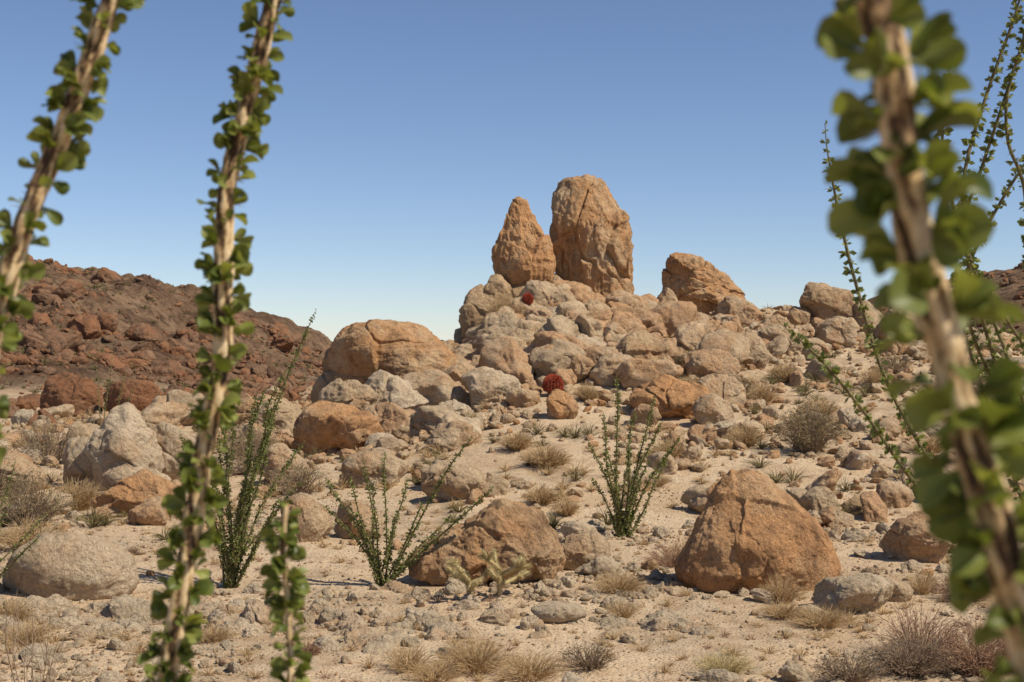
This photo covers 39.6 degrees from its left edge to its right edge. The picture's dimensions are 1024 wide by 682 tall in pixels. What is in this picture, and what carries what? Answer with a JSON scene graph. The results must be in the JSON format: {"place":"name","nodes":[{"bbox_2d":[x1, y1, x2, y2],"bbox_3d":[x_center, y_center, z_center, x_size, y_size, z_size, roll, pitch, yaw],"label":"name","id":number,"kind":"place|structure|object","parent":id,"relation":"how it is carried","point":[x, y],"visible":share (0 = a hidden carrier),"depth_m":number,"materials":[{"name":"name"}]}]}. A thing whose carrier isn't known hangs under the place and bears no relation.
{"place":"outdoors","nodes":[
{"label":"outdoors","id":0,"kind":"place"},
{"bbox_2d":[0,484,983,681],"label":"dry grass","id":1,"kind":"structure","parent":0,"point":[611,636],"depth_m":14.39,"materials":[{"name":"plant"}]},
{"bbox_2d":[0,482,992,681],"bbox_3d":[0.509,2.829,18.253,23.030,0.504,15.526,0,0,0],"label":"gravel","id":2,"kind":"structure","parent":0,"point":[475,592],"depth_m":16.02,"materials":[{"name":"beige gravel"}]},
{"bbox_2d":[0,263,1023,681],"bbox_3d":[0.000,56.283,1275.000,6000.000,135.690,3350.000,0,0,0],"label":"ground","id":3,"kind":"structure","parent":0,"point":[482,459],"depth_m":21.02,"materials":[{"name":"beige sand"}]},
{"bbox_2d":[0,594,42,620],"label":"dry grass tuft","id":4,"kind":"object","parent":3,"relation":"on","point":[18,611],"visible":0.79,"depth_m":14.98,"materials":[{"name":"plant"}]},
{"bbox_2d":[0,450,44,493],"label":"boulder","id":5,"kind":"object","parent":3,"relation":"on","point":[23,459],"visible":0.48,"depth_m":26.73,"materials":[{"name":"beige stone"}]},
{"bbox_2d":[0,460,49,578],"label":"ocotillo","id":6,"kind":"object","parent":3,"relation":"on","point":[25,535],"visible":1,"depth_m":16.54,"materials":[{"name":"green plant"}]},
{"bbox_2d":[0,615,62,645],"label":"dry grass tuft","id":7,"kind":"object","parent":3,"relation":"on","point":[22,636],"visible":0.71,"depth_m":13.97,"materials":[{"name":"plant"}]},
{"bbox_2d":[0,514,73,550],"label":"dry grass tuft","id":8,"kind":"object","parent":3,"relation":"on","point":[12,539],"visible":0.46,"depth_m":20.39,"materials":[{"name":"plant"}]},
{"bbox_2d":[0,467,84,526],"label":"desert shrub","id":9,"kind":"object","parent":3,"relation":"on","point":[26,510],"visible":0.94,"depth_m":22.94,"materials":[{"name":"brown plant"}]},
{"bbox_2d":[0,406,90,460],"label":"desert shrub","id":10,"kind":"object","parent":3,"relation":"on","point":[30,442],"visible":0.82,"depth_m":31.96,"materials":[{"name":"brown plant"}]},
{"bbox_2d":[0,600,105,681],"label":"wiry shrub","id":11,"kind":"object","parent":3,"relation":"on","point":[32,654],"visible":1,"depth_m":8.04,"materials":[{"name":"brown plant"}]},
{"bbox_2d":[2,532,138,600],"bbox_3d":[-5.250,2.720,16.800,1.620,0.988,1.200,0,0,0],"label":"rounded boulder","id":12,"kind":"object","parent":3,"relation":"on","point":[79,567],"visible":0.79,"depth_m":16.39,"materials":[{"name":"stone"}]},
{"bbox_2d":[39,372,103,410],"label":"boulder","id":13,"kind":"object","parent":3,"relation":"on","point":[78,392],"visible":0.61,"depth_m":43.71,"materials":[{"name":"brown stone"}]},
{"bbox_2d":[42,477,103,510],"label":"dry grass tuft","id":14,"kind":"object","parent":3,"relation":"on","point":[86,495],"visible":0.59,"depth_m":24.71,"materials":[{"name":"plant"}]},
{"bbox_2d":[62,436,94,487],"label":"boulder","id":15,"kind":"object","parent":3,"relation":"on","point":[76,463],"visible":0.31,"depth_m":27.67,"materials":[{"name":"stone"}]},
{"bbox_2d":[83,402,164,490],"bbox_3d":[-7.417,2.293,27.550,1.197,2.210,1.436,0,0,34],"label":"boulder","id":16,"kind":"object","parent":3,"relation":"on","point":[124,434],"visible":0.6,"depth_m":27.15,"materials":[{"name":"stone"}]},
{"bbox_2d":[103,378,162,411],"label":"boulder","id":17,"kind":"object","parent":3,"relation":"on","point":[145,393],"visible":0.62,"depth_m":42.72,"materials":[{"name":"brown stone"}]},
{"bbox_2d":[91,469,176,515],"bbox_3d":[-6.300,2.643,24.000,1.500,0.975,1.075,0,0,0],"label":"boulder","id":18,"kind":"object","parent":3,"relation":"on","point":[128,493],"visible":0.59,"depth_m":23.70,"materials":[{"name":"brown stone"}]},
{"bbox_2d":[101,464,171,490],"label":"boulder","id":19,"kind":"object","parent":3,"relation":"on","point":[111,477],"visible":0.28,"depth_m":26.20,"materials":[{"name":"stone"}]},
{"bbox_2d":[0,0,294,681],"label":"ocotillo","id":20,"kind":"object","parent":3,"relation":"on","point":[61,149],"visible":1,"depth_m":2.18,"materials":[{"name":"green plant"}]},
{"bbox_2d":[7,385,310,425],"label":"hill rocks","id":21,"kind":"object","parent":3,"relation":"on","point":[29,401],"visible":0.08,"depth_m":44.89,"materials":[{"name":"brown stone"}]},
{"bbox_2d":[0,255,322,394],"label":"hill rocks","id":22,"kind":"object","parent":3,"relation":"on","point":[97,324],"visible":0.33,"depth_m":70.25,"materials":[{"name":"brown stone"}]},
{"bbox_2d":[0,263,322,392],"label":"hill brush","id":23,"kind":"object","parent":3,"relation":"on","point":[44,362],"visible":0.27,"depth_m":71.43,"materials":[{"name":"plant"}]},
{"bbox_2d":[4,262,321,393],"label":"hill scree","id":24,"kind":"structure","parent":3,"relation":"on","point":[120,344],"depth_m":71.13,"materials":[{"name":"brown stone"}]},
{"bbox_2d":[151,421,195,480],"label":"boulder","id":25,"kind":"object","parent":3,"relation":"on","point":[169,442],"visible":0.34,"depth_m":27.75,"materials":[{"name":"stone"}]},
{"bbox_2d":[166,389,203,425],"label":"boulder","id":26,"kind":"object","parent":3,"relation":"on","point":[180,396],"visible":0.29,"depth_m":39.81,"materials":[{"name":"beige stone"}]},
{"bbox_2d":[179,308,315,588],"bbox_3d":[-3.244,1.356,17.483,1.679,3.519,0.877,0,0,0],"label":"ocotillo","id":27,"kind":"object","parent":3,"relation":"on","point":[233,557],"visible":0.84,"depth_m":17.39,"materials":[{"name":"green plant"}]},
{"bbox_2d":[214,412,282,459],"bbox_3d":[-6.027,2.155,31.943,1.897,1.112,1.774,0,0,0],"label":"desert shrub","id":28,"kind":"object","parent":3,"relation":"on","point":[241,440],"visible":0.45,"depth_m":31.94,"materials":[{"name":"brown plant"}]},
{"bbox_2d":[252,399,301,432],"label":"boulder","id":29,"kind":"object","parent":3,"relation":"on","point":[288,414],"visible":0.37,"depth_m":36.09,"materials":[{"name":"beige stone"}]},
{"bbox_2d":[259,443,309,485],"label":"boulder","id":30,"kind":"object","parent":3,"relation":"on","point":[278,455],"visible":0.48,"depth_m":27.19,"materials":[{"name":"beige stone"}]},
{"bbox_2d":[260,499,314,681],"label":"ocotillo","id":31,"kind":"object","parent":3,"relation":"on","point":[289,604],"visible":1,"depth_m":2.10,"materials":[{"name":"green plant"}]},
{"bbox_2d":[264,457,336,495],"bbox_3d":[-3.927,2.484,26.003,1.243,0.708,1.380,0,0,-41],"label":"desert shrub","id":32,"kind":"object","parent":3,"relation":"on","point":[305,487],"visible":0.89,"depth_m":25.90,"materials":[{"name":"brown plant"}]},
{"bbox_2d":[279,492,332,542],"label":"boulder","id":33,"kind":"object","parent":3,"relation":"on","point":[314,522],"visible":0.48,"depth_m":20.59,"materials":[{"name":"beige stone"}]},
{"bbox_2d":[291,400,384,456],"bbox_3d":[-3.948,2.094,31.986,1.946,1.495,1.659,0,0,36],"label":"boulder","id":34,"kind":"object","parent":3,"relation":"on","point":[325,425],"visible":0.82,"depth_m":31.47,"materials":[{"name":"brown stone"}]},
{"bbox_2d":[318,378,377,410],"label":"boulder","id":35,"kind":"object","parent":3,"relation":"on","point":[358,395],"visible":0.41,"depth_m":34.31,"materials":[{"name":"beige stone"}]},
{"bbox_2d":[0,579,717,665],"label":"bedrock ledge","id":36,"kind":"object","parent":3,"relation":"on","point":[126,609],"visible":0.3,"depth_m":14.99,"materials":[{"name":"stone"}]},
{"bbox_2d":[334,500,385,539],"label":"boulder","id":37,"kind":"object","parent":3,"relation":"on","point":[364,511],"visible":0.42,"depth_m":21.30,"materials":[{"name":"beige stone"}]},
{"bbox_2d":[341,447,408,487],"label":"boulder","id":38,"kind":"object","parent":3,"relation":"on","point":[396,468],"visible":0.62,"depth_m":26.55,"materials":[{"name":"beige stone"}]},
{"bbox_2d":[7,573,751,663],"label":"broken stone slabs","id":39,"kind":"structure","parent":3,"relation":"on","point":[497,612],"depth_m":15.31,"materials":[{"name":"stone"}]},
{"bbox_2d":[321,319,456,383],"bbox_3d":[-3.200,0.491,37.950,3.769,2.163,3.047,0,0,0],"label":"dome boulder","id":40,"kind":"object","parent":3,"relation":"on","point":[361,352],"visible":0.69,"depth_m":36.87,"materials":[{"name":"brown stone"}]},
{"bbox_2d":[365,401,415,438],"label":"boulder","id":41,"kind":"object","parent":3,"relation":"on","point":[394,420],"visible":0.52,"depth_m":32.84,"materials":[{"name":"beige stone"}]},
{"bbox_2d":[363,369,429,411],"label":"boulder","id":42,"kind":"object","parent":3,"relation":"on","point":[386,386],"visible":0.47,"depth_m":34.79,"materials":[{"name":"stone"}]},
{"bbox_2d":[323,434,492,586],"bbox_3d":[-1.288,2.114,17.451,2.224,1.959,0.610,0,0,6],"label":"ocotillo","id":43,"kind":"object","parent":3,"relation":"on","point":[376,565],"visible":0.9,"depth_m":17.35,"materials":[{"name":"green plant"}]},
{"bbox_2d":[379,639,439,673],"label":"dry grass tuft","id":44,"kind":"object","parent":3,"relation":"on","point":[399,661],"visible":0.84,"depth_m":12.99,"materials":[{"name":"plant"}]},
{"bbox_2d":[396,654,469,681],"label":"dry grass tuft","id":45,"kind":"object","parent":3,"relation":"on","point":[429,676],"visible":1,"depth_m":12.57,"materials":[{"name":"plant"}]},
{"bbox_2d":[402,369,468,405],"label":"boulder","id":46,"kind":"object","parent":3,"relation":"on","point":[436,386],"visible":0.6,"depth_m":34.97,"materials":[{"name":"beige stone"}]},
{"bbox_2d":[421,464,485,500],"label":"boulder","id":47,"kind":"object","parent":3,"relation":"on","point":[461,481],"visible":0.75,"depth_m":24.76,"materials":[{"name":"beige stone"}]},
{"bbox_2d":[443,556,494,593],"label":"cholla cactus","id":48,"kind":"object","parent":3,"relation":"on","point":[461,574],"visible":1,"depth_m":16.18,"materials":[{"name":"beige plant"}]},
{"bbox_2d":[428,631,519,677],"bbox_3d":[-0.346,2.847,13.009,0.918,0.377,0.925,0,0,0],"label":"dry grass tuft","id":49,"kind":"object","parent":3,"relation":"on","point":[470,659],"visible":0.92,"depth_m":12.94,"materials":[{"name":"plant"}]},
{"bbox_2d":[458,284,497,338],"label":"boulder","id":50,"kind":"object","parent":3,"relation":"on","point":[477,297],"visible":0.38,"depth_m":41.87,"materials":[{"name":"brown stone"}]},
{"bbox_2d":[408,498,565,585],"bbox_3d":[-0.300,2.590,17.600,1.950,1.326,1.300,0,0,0],"label":"boulder","id":51,"kind":"object","parent":3,"relation":"on","point":[507,529],"visible":0.72,"depth_m":17.21,"materials":[{"name":"brown stone"}]},
{"bbox_2d":[461,366,520,408],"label":"boulder","id":52,"kind":"object","parent":3,"relation":"on","point":[480,384],"visible":0.73,"depth_m":34.45,"materials":[{"name":"stone"}]},
{"bbox_2d":[484,274,513,301],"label":"boulder","id":53,"kind":"object","parent":3,"relation":"on","point":[497,282],"visible":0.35,"depth_m":42.09,"materials":[{"name":"brown stone"}]},
{"bbox_2d":[477,548,532,596],"bbox_3d":[-0.080,2.668,16.392,0.651,0.667,0.799,0,0,0],"label":"cholla cactus","id":54,"kind":"object","parent":3,"relation":"on","point":[498,575],"visible":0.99,"depth_m":16.29,"materials":[{"name":"beige plant"}]},
{"bbox_2d":[0,302,1020,543],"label":"dry brush","id":55,"kind":"object","parent":3,"relation":"on","point":[93,521],"visible":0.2,"depth_m":27.31,"materials":[{"name":"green plant"}]},
{"bbox_2d":[0,506,1022,681],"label":"scattered stones","id":56,"kind":"object","parent":3,"relation":"on","point":[794,672],"visible":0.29,"depth_m":15.21,"materials":[{"name":"stone"}]},
{"bbox_2d":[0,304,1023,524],"bbox_3d":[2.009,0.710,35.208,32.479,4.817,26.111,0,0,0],"label":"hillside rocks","id":57,"kind":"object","parent":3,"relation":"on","point":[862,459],"visible":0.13,"depth_m":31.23,"materials":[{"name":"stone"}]},
{"bbox_2d":[1,304,1023,550],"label":"hillside rocks","id":58,"kind":"object","parent":3,"relation":"on","point":[818,493],"visible":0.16,"depth_m":30.27,"materials":[{"name":"beige stone"}]},
{"bbox_2d":[1,305,1023,575],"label":"hillside rocks","id":59,"kind":"object","parent":3,"relation":"on","point":[605,397],"visible":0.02,"depth_m":30.21,"materials":[{"name":"brown stone"}]},
{"bbox_2d":[2,308,1023,575],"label":"rock rubble","id":60,"kind":"object","parent":3,"relation":"on","point":[582,484],"visible":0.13,"depth_m":30.66,"materials":[{"name":"beige stone"}]},
{"bbox_2d":[494,428,539,450],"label":"dry grass tuft","id":61,"kind":"object","parent":3,"relation":"on","point":[516,444],"visible":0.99,"depth_m":29.29,"materials":[{"name":"plant"}]},
{"bbox_2d":[12,307,1023,510],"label":"dry grass","id":62,"kind":"structure","parent":3,"relation":"on","point":[505,469],"depth_m":28.33,"materials":[{"name":"plant"}]},
{"bbox_2d":[491,196,555,286],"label":"pointed rock spire","id":63,"kind":"structure","parent":3,"relation":"on","point":[522,251],"depth_m":42.58,"materials":[{"name":"brown stone"}]},
{"bbox_2d":[482,646,577,681],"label":"dry grass tuft","id":64,"kind":"object","parent":3,"relation":"on","point":[520,669],"visible":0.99,"depth_m":12.65,"materials":[{"name":"plant"}]},
{"bbox_2d":[84,526,988,681],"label":"dry brush","id":65,"kind":"object","parent":3,"relation":"on","point":[508,648],"visible":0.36,"depth_m":16.05,"materials":[{"name":"brown plant"}]},
{"bbox_2d":[519,280,557,305],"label":"boulder","id":66,"kind":"object","parent":3,"relation":"on","point":[540,291],"visible":0.22,"depth_m":41.64,"materials":[{"name":"beige stone"}]},
{"bbox_2d":[518,482,562,504],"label":"dry grass tuft","id":67,"kind":"object","parent":3,"relation":"on","point":[539,498],"visible":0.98,"depth_m":24.22,"materials":[{"name":"plant"}]},
{"bbox_2d":[517,441,576,468],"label":"dry grass tuft","id":68,"kind":"object","parent":3,"relation":"on","point":[542,459],"visible":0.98,"depth_m":27.44,"materials":[{"name":"plant"}]},
{"bbox_2d":[531,600,586,622],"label":"boulder","id":69,"kind":"object","parent":3,"relation":"on","point":[549,611],"visible":0.94,"depth_m":15.12,"materials":[{"name":"stone"}]},
{"bbox_2d":[546,389,578,418],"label":"boulder","id":70,"kind":"object","parent":3,"relation":"on","point":[560,404],"visible":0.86,"depth_m":32.30,"materials":[{"name":"brown stone"}]},
{"bbox_2d":[559,530,610,570],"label":"boulder","id":71,"kind":"object","parent":3,"relation":"on","point":[585,547],"visible":0.5,"depth_m":18.42,"materials":[{"name":"beige stone"}]},
{"bbox_2d":[557,637,619,670],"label":"desert shrub","id":72,"kind":"object","parent":3,"relation":"on","point":[589,663],"visible":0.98,"depth_m":12.97,"materials":[{"name":"brown plant"}]},
{"bbox_2d":[549,174,634,296],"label":"tall rock spire","id":73,"kind":"object","parent":3,"relation":"on","point":[590,232],"visible":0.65,"depth_m":43.25,"materials":[{"name":"brown stone"}]},
{"bbox_2d":[583,555,620,576],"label":"boulder","id":74,"kind":"object","parent":3,"relation":"on","point":[601,564],"visible":0.85,"depth_m":17.92,"materials":[{"name":"stone"}]},
{"bbox_2d":[441,280,772,388],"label":"hillside rocks","id":75,"kind":"object","parent":3,"relation":"on","point":[554,344],"visible":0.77,"depth_m":38.51,"materials":[{"name":"beige stone"}]},
{"bbox_2d":[589,353,632,386],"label":"boulder","id":76,"kind":"object","parent":3,"relation":"on","point":[602,373],"visible":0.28,"depth_m":35.95,"materials":[{"name":"beige stone"}]},
{"bbox_2d":[588,568,649,594],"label":"dry grass tuft","id":77,"kind":"object","parent":3,"relation":"on","point":[608,584],"visible":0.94,"depth_m":16.54,"materials":[{"name":"plant"}]},
{"bbox_2d":[588,374,681,537],"bbox_3d":[1.868,1.778,21.597,1.360,2.568,0.649,0,0,-8],"label":"ocotillo","id":78,"kind":"object","parent":3,"relation":"on","point":[622,524],"visible":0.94,"depth_m":21.56,"materials":[{"name":"green plant"}]},
{"bbox_2d":[610,330,673,362],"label":"boulder","id":79,"kind":"object","parent":3,"relation":"on","point":[643,344],"visible":0.36,"depth_m":37.27,"materials":[{"name":"brown stone"}]},
{"bbox_2d":[629,373,710,418],"bbox_3d":[3.700,1.350,33.000,2.000,1.235,1.528,0,0,0],"label":"boulder","id":80,"kind":"object","parent":3,"relation":"on","point":[675,397],"visible":0.73,"depth_m":32.59,"materials":[{"name":"brown stone"}]},
{"bbox_2d":[662,252,745,313],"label":"summit boulder","id":81,"kind":"object","parent":3,"relation":"on","point":[703,285],"visible":0.65,"depth_m":45.32,"materials":[{"name":"brown stone"}]},
{"bbox_2d":[685,349,740,377],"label":"boulder","id":82,"kind":"object","parent":3,"relation":"on","point":[702,362],"visible":0.52,"depth_m":36.70,"materials":[{"name":"beige stone"}]},
{"bbox_2d":[692,393,733,424],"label":"boulder","id":83,"kind":"object","parent":3,"relation":"on","point":[711,408],"visible":0.72,"depth_m":31.59,"materials":[{"name":"beige stone"}]},
{"bbox_2d":[697,373,745,404],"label":"boulder","id":84,"kind":"object","parent":3,"relation":"on","point":[729,390],"visible":0.51,"depth_m":33.41,"materials":[{"name":"beige stone"}]},
{"bbox_2d":[691,646,756,674],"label":"dry grass tuft","id":85,"kind":"object","parent":3,"relation":"on","point":[737,666],"visible":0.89,"depth_m":12.72,"materials":[{"name":"beige plant"}]},
{"bbox_2d":[715,295,753,320],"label":"boulder","id":86,"kind":"object","parent":3,"relation":"on","point":[733,304],"visible":0.59,"depth_m":44.26,"materials":[{"name":"beige stone"}]},
{"bbox_2d":[721,422,765,447],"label":"dry grass tuft","id":87,"kind":"object","parent":3,"relation":"on","point":[739,435],"visible":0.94,"depth_m":29.39,"materials":[{"name":"plant"}]},
{"bbox_2d":[674,468,840,593],"bbox_3d":[3.017,2.370,17.522,2.046,1.604,1.583,0,0,0],"label":"peaked boulder","id":88,"kind":"object","parent":3,"relation":"on","point":[751,529],"visible":0.97,"depth_m":17.07,"materials":[{"name":"brown stone"}]},
{"bbox_2d":[757,324,803,352],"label":"boulder","id":89,"kind":"object","parent":3,"relation":"on","point":[770,332],"visible":0.39,"depth_m":40.13,"materials":[{"name":"beige stone"}]},
{"bbox_2d":[758,570,805,604],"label":"dry grass tuft","id":90,"kind":"object","parent":3,"relation":"on","point":[779,591],"visible":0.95,"depth_m":16.34,"materials":[{"name":"plant"}]},
{"bbox_2d":[755,597,808,619],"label":"dry grass tuft","id":91,"kind":"object","parent":3,"relation":"on","point":[783,613],"visible":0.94,"depth_m":15.47,"materials":[{"name":"plant"}]},
{"bbox_2d":[763,390,857,452],"bbox_3d":[6.039,1.635,28.826,1.786,1.278,1.673,0,0,-30],"label":"desert shrub","id":92,"kind":"object","parent":3,"relation":"on","point":[808,436],"visible":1,"depth_m":28.64,"materials":[{"name":"brown plant"}]},
{"bbox_2d":[784,601,866,628],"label":"dry grass tuft","id":93,"kind":"object","parent":3,"relation":"on","point":[815,620],"visible":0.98,"depth_m":15.13,"materials":[{"name":"plant"}]},
{"bbox_2d":[799,282,853,319],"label":"boulder","id":94,"kind":"object","parent":3,"relation":"on","point":[822,301],"visible":0.59,"depth_m":44.00,"materials":[{"name":"brown stone"}]},
{"bbox_2d":[816,316,859,346],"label":"boulder","id":95,"kind":"object","parent":3,"relation":"on","point":[841,330],"visible":0.81,"depth_m":41.05,"materials":[{"name":"beige stone"}]},
{"bbox_2d":[810,646,889,681],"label":"desert shrub","id":96,"kind":"object","parent":3,"relation":"on","point":[838,672],"visible":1,"depth_m":12.55,"materials":[{"name":"beige plant"}]},
{"bbox_2d":[811,572,893,613],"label":"boulder","id":97,"kind":"object","parent":3,"relation":"on","point":[860,592],"visible":0.81,"depth_m":15.76,"materials":[{"name":"stone"}]},
{"bbox_2d":[777,0,1023,550],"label":"ocotillo","id":98,"kind":"object","parent":3,"relation":"on","point":[968,261],"visible":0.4,"depth_m":6.00,"materials":[{"name":"green plant"}]},
{"bbox_2d":[862,625,961,679],"bbox_3d":[3.585,2.807,12.884,0.920,0.490,0.909,0,0,0],"label":"desert shrub","id":99,"kind":"object","parent":3,"relation":"on","point":[906,662],"visible":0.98,"depth_m":12.81,"materials":[{"name":"brown plant"}]},
{"bbox_2d":[878,517,951,562],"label":"boulder","id":100,"kind":"object","parent":3,"relation":"on","point":[908,538],"visible":0.77,"depth_m":19.45,"materials":[{"name":"beige stone"}]},
{"bbox_2d":[864,590,971,659],"bbox_3d":[3.889,2.739,13.620,1.060,0.630,1.014,0,0,0],"label":"bare twig shrub","id":101,"kind":"object","parent":3,"relation":"on","point":[925,629],"visible":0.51,"depth_m":13.56,"materials":[{"name":"brown plant"}]},
{"bbox_2d":[815,0,1023,681],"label":"ocotillo","id":102,"kind":"object","parent":3,"relation":"on","point":[970,498],"visible":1,"depth_m":0.99,"materials":[{"name":"green plant"}]},
{"bbox_2d":[904,566,941,594],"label":"dry grass tuft","id":103,"kind":"object","parent":3,"relation":"on","point":[921,587],"visible":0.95,"depth_m":16.97,"materials":[{"name":"plant"}]},
{"bbox_2d":[918,611,1010,677],"bbox_3d":[4.297,2.777,12.996,1.244,0.595,1.278,0,0,0],"label":"bare twig shrub","id":104,"kind":"object","parent":3,"relation":"on","point":[970,665],"visible":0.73,"depth_m":12.91,"materials":[{"name":"brown plant"}]},
{"bbox_2d":[0,0,1023,341],"label":"sky","id":105,"kind":"structure","parent":0,"point":[402,136],"materials":[{"name":"blue"}]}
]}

